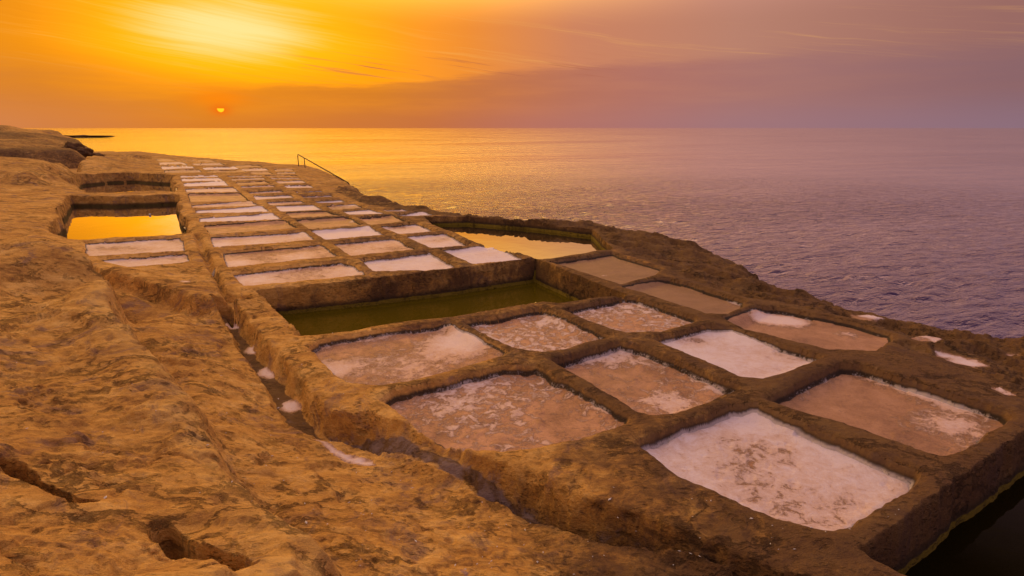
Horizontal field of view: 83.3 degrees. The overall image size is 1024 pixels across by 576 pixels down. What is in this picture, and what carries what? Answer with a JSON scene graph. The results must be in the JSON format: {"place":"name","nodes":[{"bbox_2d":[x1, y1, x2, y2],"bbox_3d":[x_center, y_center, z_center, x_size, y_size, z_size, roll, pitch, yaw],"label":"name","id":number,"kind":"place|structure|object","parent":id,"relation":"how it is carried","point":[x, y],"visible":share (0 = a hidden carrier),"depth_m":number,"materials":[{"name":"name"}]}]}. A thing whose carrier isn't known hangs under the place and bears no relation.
{"place":"outdoors","nodes":[
{"label":"outdoors","id":0,"kind":"place"},
{"bbox_2d":[0,125,90,168],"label":"headland","id":1,"kind":"structure","parent":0,"point":[45,145],"depth_m":60.91,"materials":[{"name":"stone"}]},
{"bbox_2d":[61,141,84,150],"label":"boulder","id":2,"kind":"object","parent":1,"relation":"on","point":[71,145],"visible":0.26,"depth_m":62.88,"materials":[{"name":"stone"}]},
{"bbox_2d":[76,147,93,157],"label":"boulder","id":3,"kind":"object","parent":1,"relation":"on","point":[85,152],"visible":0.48,"depth_m":62.92,"materials":[{"name":"stone"}]},
{"bbox_2d":[64,135,114,137],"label":"rocky spit","id":4,"kind":"structure","parent":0,"point":[87,136],"depth_m":296.69,"materials":[{"name":"stone"}]},
{"bbox_2d":[0,186,609,575],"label":"rock slope","id":5,"kind":"structure","parent":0,"point":[88,349],"depth_m":4.60,"materials":[{"name":"stone"}]},
{"bbox_2d":[48,194,191,239],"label":"brine pool","id":6,"kind":"structure","parent":5,"relation":"in","point":[89,218],"depth_m":22.39,"materials":[{"name":"liquid"}]},
{"bbox_2d":[72,190,177,200],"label":"rock wall","id":7,"kind":"structure","parent":5,"relation":"on","point":[136,193],"depth_m":26.38,"materials":[{"name":"stone"}]},
{"bbox_2d":[42,236,223,323],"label":"rock wall","id":8,"kind":"structure","parent":5,"relation":"on","point":[168,297],"depth_m":10.70,"materials":[{"name":"stone"}]},
{"bbox_2d":[83,236,185,255],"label":"salt pan","id":9,"kind":"object","parent":5,"relation":"on","point":[127,246],"visible":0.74,"depth_m":15.11,"materials":[{"name":"white"}]},
{"bbox_2d":[99,251,190,266],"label":"salt pan","id":10,"kind":"object","parent":5,"relation":"on","point":[147,260],"visible":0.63,"depth_m":13.42,"materials":[{"name":"white"}]},
{"bbox_2d":[196,236,250,327],"bbox_3d":[-6.911,-0.401,13.282,0.440,0.563,7.937,-10,18,-32],"label":"rock gutter","id":11,"kind":"object","parent":5,"relation":"on","point":[228,304],"visible":0.72,"depth_m":11.18,"materials":[{"name":"stone"}]},
{"bbox_2d":[208,266,217,276],"bbox_3d":[-6.446,-0.360,12.440,0.202,0.172,0.582,-9,18,-29],"label":"salt spot","id":12,"kind":"object","parent":11,"relation":"in","point":[214,271],"visible":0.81,"depth_m":12.46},
{"bbox_2d":[216,304,324,440],"bbox_3d":[-3.585,0.940,8.090,0.392,0.491,5.524,-11,19,-34],"label":"drain channel","id":13,"kind":"object","parent":5,"relation":"on","point":[303,420],"visible":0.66,"depth_m":7.43,"materials":[{"name":"stone"}]},
{"bbox_2d":[225,309,239,329],"bbox_3d":[-4.804,0.584,9.842,0.244,0.506,0.605,-10,18,-31],"label":"salt spot","id":14,"kind":"object","parent":13,"relation":"on","point":[236,326],"visible":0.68,"depth_m":9.84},
{"bbox_2d":[243,341,255,355],"bbox_3d":[-3.975,0.901,8.701,0.180,0.112,0.455,-7,17,-24],"label":"salt spot","id":15,"kind":"object","parent":13,"relation":"on","point":[249,350],"visible":1,"depth_m":8.69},
{"bbox_2d":[256,360,275,379],"bbox_3d":[-3.395,1.136,7.887,0.228,0.092,0.569,-11,19,-34],"label":"salt spot","id":16,"kind":"object","parent":13,"relation":"on","point":[265,372],"visible":0.96,"depth_m":7.89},
{"bbox_2d":[278,396,302,413],"bbox_3d":[-2.690,1.403,6.977,0.387,0.086,0.270,13,20,40],"label":"salt spot","id":17,"kind":"object","parent":13,"relation":"on","point":[291,406],"visible":1,"depth_m":6.99,"materials":[{"name":"white"}]},
{"bbox_2d":[234,294,444,483],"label":"rock wall","id":18,"kind":"structure","parent":5,"relation":"on","point":[317,384],"depth_m":6.81,"materials":[{"name":"stone"}]},
{"bbox_2d":[311,438,376,466],"bbox_3d":[-1.716,1.659,5.752,0.968,0.078,0.206,10,18,31],"label":"salt spot","id":19,"kind":"object","parent":5,"relation":"on","point":[339,454],"visible":1,"depth_m":5.71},
{"bbox_2d":[459,569,470,575],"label":"salt spot","id":20,"kind":"object","parent":5,"relation":"on","point":[464,572],"visible":1,"depth_m":3.78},
{"bbox_2d":[319,415,742,575],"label":"rock trench","id":21,"kind":"object","parent":5,"relation":"on","point":[480,478],"visible":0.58,"depth_m":5.25,"materials":[{"name":"stone"}]},
{"bbox_2d":[16,362,898,570],"bbox_3d":[-1.250,1.053,5.227,8.599,1.763,6.618,0,16,0],"label":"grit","id":22,"kind":"object","parent":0,"point":[413,487],"visible":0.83,"depth_m":4.37,"materials":[{"name":"white stone"}]},
{"bbox_2d":[0,151,1023,575],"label":"rock shelf","id":23,"kind":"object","parent":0,"point":[650,495],"visible":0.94,"depth_m":5.01,"materials":[{"name":"stone"}]},
{"bbox_2d":[91,153,103,155],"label":"boulder","id":24,"kind":"object","parent":23,"relation":"on","point":[96,154],"visible":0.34,"depth_m":63.59,"materials":[{"name":"stone"}]},
{"bbox_2d":[65,172,178,192],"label":"brine pool","id":25,"kind":"structure","parent":23,"relation":"in","point":[110,182],"depth_m":37.04,"materials":[{"name":"stone"}]},
{"bbox_2d":[156,158,176,161],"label":"salt pan","id":26,"kind":"object","parent":23,"relation":"on","point":[164,160],"visible":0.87,"depth_m":53.93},
{"bbox_2d":[156,161,187,166],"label":"salt pan","id":27,"kind":"object","parent":23,"relation":"on","point":[175,163],"visible":0.91,"depth_m":49.79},
{"bbox_2d":[159,164,195,168],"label":"salt pan","id":28,"kind":"object","parent":23,"relation":"on","point":[173,167],"visible":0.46,"depth_m":46.43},
{"bbox_2d":[161,169,202,172],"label":"salt pan","id":29,"kind":"object","parent":23,"relation":"on","point":[179,171],"visible":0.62,"depth_m":42.08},
{"bbox_2d":[175,159,216,161],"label":"salt pan","id":30,"kind":"object","parent":23,"relation":"on","point":[205,160],"visible":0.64,"depth_m":54.73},
{"bbox_2d":[178,174,218,176],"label":"salt pan","id":31,"kind":"object","parent":23,"relation":"on","point":[206,175],"visible":0.46,"depth_m":37.20,"materials":[{"name":"white"}]},
{"bbox_2d":[180,177,223,182],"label":"salt pan","id":32,"kind":"object","parent":23,"relation":"on","point":[215,179],"visible":0.68,"depth_m":34.82,"materials":[{"name":"white"}]},
{"bbox_2d":[181,181,229,185],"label":"salt pan","id":33,"kind":"object","parent":23,"relation":"on","point":[209,183],"visible":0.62,"depth_m":32.11,"materials":[{"name":"white"}]},
{"bbox_2d":[192,162,225,164],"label":"salt pan","id":34,"kind":"object","parent":23,"relation":"on","point":[207,163],"visible":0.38,"depth_m":50.62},
{"bbox_2d":[171,173,253,301],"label":"rock wall","id":35,"kind":"structure","parent":23,"relation":"on","point":[234,286],"depth_m":13.71,"materials":[{"name":"stone"}]},
{"bbox_2d":[184,185,240,193],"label":"salt pan","id":36,"kind":"object","parent":23,"relation":"on","point":[224,189],"visible":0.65,"depth_m":29.38,"materials":[{"name":"white"}]},
{"bbox_2d":[186,192,250,202],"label":"salt pan","id":37,"kind":"object","parent":23,"relation":"on","point":[209,196],"visible":0.73,"depth_m":26.34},
{"bbox_2d":[201,166,237,169],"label":"salt pan","id":38,"kind":"object","parent":23,"relation":"on","point":[219,167],"visible":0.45,"depth_m":45.13,"materials":[{"name":"white"}]},
{"bbox_2d":[190,201,260,207],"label":"salt pan","id":39,"kind":"object","parent":23,"relation":"on","point":[218,204],"visible":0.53,"depth_m":23.59,"materials":[{"name":"white"}]},
{"bbox_2d":[207,169,246,172],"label":"salt pan","id":40,"kind":"object","parent":23,"relation":"on","point":[227,170],"visible":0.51,"depth_m":41.49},
{"bbox_2d":[194,205,271,213],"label":"salt pan","id":41,"kind":"object","parent":23,"relation":"on","point":[239,209],"visible":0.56,"depth_m":21.76,"materials":[{"name":"white"}]},
{"bbox_2d":[198,211,284,221],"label":"salt pan","id":42,"kind":"object","parent":23,"relation":"on","point":[267,216],"visible":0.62,"depth_m":19.90,"materials":[{"name":"white"}]},
{"bbox_2d":[227,174,262,177],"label":"salt pan","id":43,"kind":"object","parent":23,"relation":"on","point":[241,176],"visible":0.62,"depth_m":36.59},
{"bbox_2d":[230,177,266,180],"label":"salt pan","id":44,"kind":"object","parent":23,"relation":"on","point":[243,178],"visible":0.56,"depth_m":34.97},
{"bbox_2d":[234,164,263,168],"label":"salt pan","id":45,"kind":"object","parent":23,"relation":"on","point":[243,166],"visible":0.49,"depth_m":46.94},
{"bbox_2d":[202,219,298,233],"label":"salt pan","id":46,"kind":"object","parent":23,"relation":"on","point":[241,226],"visible":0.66,"depth_m":18.28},
{"bbox_2d":[235,179,271,184],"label":"salt pan","id":47,"kind":"object","parent":23,"relation":"on","point":[244,182],"visible":0.57,"depth_m":32.84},
{"bbox_2d":[240,168,269,171],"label":"salt pan","id":48,"kind":"object","parent":23,"relation":"on","point":[252,169],"visible":0.62,"depth_m":43.13,"materials":[{"name":"white"}]},
{"bbox_2d":[239,183,277,187],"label":"salt pan","id":49,"kind":"object","parent":23,"relation":"on","point":[251,185],"visible":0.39,"depth_m":30.77,"materials":[{"name":"white"}]},
{"bbox_2d":[249,170,273,173],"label":"salt pan","id":50,"kind":"object","parent":23,"relation":"on","point":[261,172],"visible":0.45,"depth_m":39.94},
{"bbox_2d":[209,230,315,246],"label":"salt pan","id":51,"kind":"object","parent":23,"relation":"on","point":[220,240],"visible":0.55,"depth_m":16.19,"materials":[{"name":"white"}]},
{"bbox_2d":[248,189,284,193],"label":"salt pan","id":52,"kind":"object","parent":23,"relation":"on","point":[265,191],"visible":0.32,"depth_m":28.39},
{"bbox_2d":[252,193,295,199],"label":"salt pan","id":53,"kind":"object","parent":23,"relation":"on","point":[264,196],"visible":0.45,"depth_m":26.65,"materials":[{"name":"white"}]},
{"bbox_2d":[221,241,341,266],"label":"salt pan","id":54,"kind":"object","parent":23,"relation":"on","point":[275,254],"visible":0.81,"depth_m":14.16,"materials":[{"name":"salt"},{"name":"limestone"}]},
{"bbox_2d":[265,174,299,176],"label":"salt pan","id":55,"kind":"object","parent":23,"relation":"on","point":[288,175],"visible":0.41,"depth_m":37.15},
{"bbox_2d":[274,168,294,171],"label":"salt pan","id":56,"kind":"object","parent":23,"relation":"on","point":[283,169],"visible":0.66,"depth_m":43.09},
{"bbox_2d":[269,176,300,179],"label":"salt pan","id":57,"kind":"object","parent":23,"relation":"on","point":[277,177],"visible":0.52,"depth_m":35.44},
{"bbox_2d":[276,171,296,173],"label":"salt pan","id":58,"kind":"object","parent":23,"relation":"on","point":[287,172],"visible":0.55,"depth_m":39.97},
{"bbox_2d":[267,199,307,204],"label":"salt pan","id":59,"kind":"object","parent":23,"relation":"on","point":[287,202],"visible":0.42,"depth_m":24.30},
{"bbox_2d":[273,179,309,182],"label":"salt pan","id":60,"kind":"object","parent":23,"relation":"on","point":[291,181],"visible":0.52,"depth_m":33.79,"materials":[{"name":"white"}]},
{"bbox_2d":[221,174,370,272],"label":"rock wall","id":61,"kind":"structure","parent":23,"relation":"on","point":[359,263],"depth_m":16.98,"materials":[{"name":"stone"}]},
{"bbox_2d":[230,260,367,285],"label":"salt pan","id":62,"kind":"object","parent":23,"relation":"on","point":[312,271],"visible":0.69,"depth_m":12.30,"materials":[{"name":"salt"},{"name":"limestone"}]},
{"bbox_2d":[275,204,322,210],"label":"salt pan","id":63,"kind":"object","parent":23,"relation":"on","point":[301,207],"visible":0.73,"depth_m":22.56,"materials":[{"name":"white"}]},
{"bbox_2d":[284,183,316,187],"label":"salt pan","id":64,"kind":"object","parent":23,"relation":"on","point":[301,185],"visible":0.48,"depth_m":31.27,"materials":[{"name":"white"}]},
{"bbox_2d":[293,189,324,192],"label":"salt pan","id":65,"kind":"object","parent":23,"relation":"on","point":[306,190],"visible":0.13,"depth_m":28.73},
{"bbox_2d":[286,210,343,217],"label":"salt pan","id":66,"kind":"object","parent":23,"relation":"on","point":[312,214],"visible":0.65,"depth_m":20.67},
{"bbox_2d":[300,193,335,197],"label":"salt pan","id":67,"kind":"object","parent":23,"relation":"on","point":[319,195],"visible":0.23,"depth_m":26.87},
{"bbox_2d":[297,154,348,183],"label":"handrail","id":68,"kind":"object","parent":23,"relation":"on","point":[320,167],"visible":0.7,"depth_m":40.39,"materials":[{"name":"metal"}]},
{"bbox_2d":[296,215,361,228],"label":"salt pan","id":69,"kind":"object","parent":23,"relation":"on","point":[323,222],"visible":0.69,"depth_m":18.98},
{"bbox_2d":[314,198,348,202],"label":"salt pan","id":70,"kind":"object","parent":23,"relation":"on","point":[329,200],"visible":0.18,"depth_m":24.91,"materials":[{"name":"white"}]},
{"bbox_2d":[326,202,366,209],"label":"salt pan","id":71,"kind":"object","parent":23,"relation":"on","point":[341,206],"visible":0.56,"depth_m":23.04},
{"bbox_2d":[309,224,386,238],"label":"salt pan","id":72,"kind":"object","parent":23,"relation":"on","point":[346,232],"visible":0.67,"depth_m":17.13,"materials":[{"name":"white"}]},
{"bbox_2d":[342,208,386,213],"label":"salt pan","id":73,"kind":"object","parent":23,"relation":"on","point":[365,211],"visible":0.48,"depth_m":21.18,"materials":[{"name":"white"}]},
{"bbox_2d":[263,175,468,266],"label":"rock wall","id":74,"kind":"structure","parent":23,"relation":"on","point":[450,258],"depth_m":16.00,"materials":[{"name":"stone"}]},
{"bbox_2d":[333,236,418,255],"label":"salt pan","id":75,"kind":"object","parent":23,"relation":"on","point":[351,247],"visible":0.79,"depth_m":15.13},
{"bbox_2d":[358,214,407,224],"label":"salt pan","id":76,"kind":"object","parent":23,"relation":"on","point":[379,219],"visible":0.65,"depth_m":19.66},
{"bbox_2d":[381,208,411,211],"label":"salt pan","id":77,"kind":"object","parent":23,"relation":"on","point":[406,209],"visible":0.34,"depth_m":21.76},
{"bbox_2d":[309,321,506,384],"bbox_3d":[-1.459,0.875,7.934,2.203,0.150,2.122,-11,19,-34],"label":"salt pan","id":78,"kind":"object","parent":23,"relation":"on","point":[391,355],"visible":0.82,"depth_m":8.05,"materials":[{"name":"limestone"},{"name":"salt"}]},
{"bbox_2d":[379,222,436,233],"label":"salt pan","id":79,"kind":"object","parent":23,"relation":"on","point":[405,227],"visible":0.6,"depth_m":17.90,"materials":[{"name":"white"}]},
{"bbox_2d":[362,250,456,270],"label":"salt pan","id":80,"kind":"object","parent":23,"relation":"on","point":[422,261],"visible":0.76,"depth_m":13.26,"materials":[{"name":"white"}]},
{"bbox_2d":[396,210,435,215],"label":"salt pan","id":81,"kind":"object","parent":23,"relation":"on","point":[414,213],"visible":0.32,"depth_m":20.91,"materials":[{"name":"white"}]},
{"bbox_2d":[406,232,469,247],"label":"salt pan","id":82,"kind":"object","parent":23,"relation":"on","point":[436,240],"visible":0.67,"depth_m":15.95,"materials":[{"name":"white"}]},
{"bbox_2d":[256,258,626,335],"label":"brine pool","id":83,"kind":"structure","parent":23,"relation":"in","point":[319,309],"depth_m":11.75,"materials":[{"name":"liquid"}]},
{"bbox_2d":[442,245,525,263],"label":"salt pan","id":84,"kind":"object","parent":23,"relation":"on","point":[474,254],"visible":0.69,"depth_m":14.15,"materials":[{"name":"white"}]},
{"bbox_2d":[378,364,630,454],"bbox_3d":[-0.137,1.355,6.266,2.073,0.176,2.078,-10,18,-32],"label":"salt pan","id":85,"kind":"object","parent":23,"relation":"on","point":[505,407],"visible":0.89,"depth_m":6.42,"materials":[{"name":"limestone"},{"name":"salt"}]},
{"bbox_2d":[423,216,612,258],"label":"brine pool","id":86,"kind":"structure","parent":23,"relation":"in","point":[531,240],"depth_m":17.90,"materials":[{"name":"liquid"}]},
{"bbox_2d":[357,325,684,398],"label":"rock wall","id":87,"kind":"structure","parent":23,"relation":"on","point":[526,358],"depth_m":7.50,"materials":[{"name":"stone"}]},
{"bbox_2d":[462,308,612,351],"bbox_3d":[0.322,0.660,8.703,1.528,0.153,1.937,-10,18,-31],"label":"salt pan","id":88,"kind":"object","parent":23,"relation":"on","point":[528,329],"visible":0.75,"depth_m":8.90,"materials":[{"name":"limestone"},{"name":"salt"}]},
{"bbox_2d":[551,252,660,283],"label":"salt pan","id":89,"kind":"object","parent":23,"relation":"on","point":[614,268],"visible":0.75,"depth_m":12.93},
{"bbox_2d":[567,297,696,331],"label":"salt pan","id":90,"kind":"object","parent":23,"relation":"on","point":[631,315],"visible":0.76,"depth_m":9.55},
{"bbox_2d":[551,341,740,414],"bbox_3d":[1.578,1.109,7.104,1.487,0.166,2.003,-9,18,-31],"label":"salt pan","id":91,"kind":"object","parent":23,"relation":"on","point":[636,377],"visible":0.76,"depth_m":7.23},
{"bbox_2d":[619,278,744,313],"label":"salt pan","id":92,"kind":"object","parent":23,"relation":"on","point":[704,300],"visible":0.74,"depth_m":10.75,"materials":[{"name":"brown liquid"}]},
{"bbox_2d":[537,357,840,442],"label":"rock wall","id":93,"kind":"structure","parent":23,"relation":"on","point":[752,390],"depth_m":6.51,"materials":[{"name":"stone"}]},
{"bbox_2d":[654,323,823,377],"bbox_3d":[3.073,0.870,7.927,1.517,0.138,1.756,-9,18,-30],"label":"salt pan","id":94,"kind":"object","parent":23,"relation":"on","point":[737,352],"visible":0.75,"depth_m":8.04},
{"bbox_2d":[634,402,920,530],"bbox_3d":[2.359,1.615,5.264,1.840,0.156,1.855,-10,18,-32],"label":"salt pan","id":95,"kind":"object","parent":23,"relation":"on","point":[755,456],"visible":0.88,"depth_m":5.33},
{"bbox_2d":[543,259,1023,418],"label":"rock wall","id":96,"kind":"structure","parent":23,"relation":"on","point":[901,368],"depth_m":7.41,"materials":[{"name":"stone"}]},
{"bbox_2d":[723,305,893,350],"bbox_3d":[4.543,0.632,8.916,1.720,0.165,2.200,-15,21,-42],"label":"salt pan","id":97,"kind":"object","parent":23,"relation":"on","point":[825,332],"visible":0.76,"depth_m":9.12,"materials":[{"name":"limestone"},{"name":"salt"},{"name":"brine"}]},
{"bbox_2d":[760,400,958,476],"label":"rock wall","id":98,"kind":"structure","parent":23,"relation":"on","point":[923,463],"depth_m":5.49,"materials":[{"name":"stone"}]},
{"bbox_2d":[768,362,1011,455],"bbox_3d":[4.094,1.328,6.293,1.958,0.158,1.774,-11,19,-33],"label":"salt pan","id":99,"kind":"object","parent":23,"relation":"on","point":[940,421],"visible":0.83,"depth_m":6.45,"materials":[{"name":"limestone"},{"name":"salt"},{"name":"brine"}]},
{"bbox_2d":[857,431,1023,575],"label":"brine pool","id":100,"kind":"structure","parent":23,"relation":"on","point":[971,523],"depth_m":4.87,"materials":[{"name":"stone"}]},
{"bbox_2d":[991,386,1016,395],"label":"salt puddle","id":101,"kind":"object","parent":23,"relation":"on","point":[1001,389],"visible":0.88,"depth_m":6.76,"materials":[{"name":"white"}]},
{"bbox_2d":[0,0,1023,127],"label":"sky","id":102,"kind":"structure","parent":0,"point":[64,63],"materials":[{"name":"orange"}]},
{"bbox_2d":[22,128,1023,338],"bbox_3d":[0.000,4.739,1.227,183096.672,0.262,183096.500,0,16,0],"label":"sea","id":103,"kind":"structure","parent":0,"point":[925,226],"depth_m":49.21,"materials":[{"name":"liquid"}]},
{"bbox_2d":[336,186,1023,391],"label":"rocky shore","id":104,"kind":"structure","parent":0,"point":[689,259],"depth_m":11.70,"materials":[{"name":"stone"}]},
{"bbox_2d":[850,313,884,322],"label":"salt puddle","id":105,"kind":"object","parent":104,"relation":"on","point":[872,318],"visible":0.97,"depth_m":10.13,"materials":[{"name":"white"}]},
{"bbox_2d":[911,336,943,342],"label":"salt puddle","id":106,"kind":"object","parent":104,"relation":"on","point":[927,338],"visible":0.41,"depth_m":8.95,"materials":[{"name":"white"}]},
{"bbox_2d":[934,347,989,368],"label":"salt puddle","id":107,"kind":"object","parent":104,"relation":"on","point":[959,359],"visible":0.9,"depth_m":7.95,"materials":[{"name":"white"}]},
{"bbox_2d":[1006,352,1021,355],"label":"salt puddle","id":108,"kind":"object","parent":104,"relation":"on","point":[1010,354],"visible":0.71,"depth_m":8.51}
]}

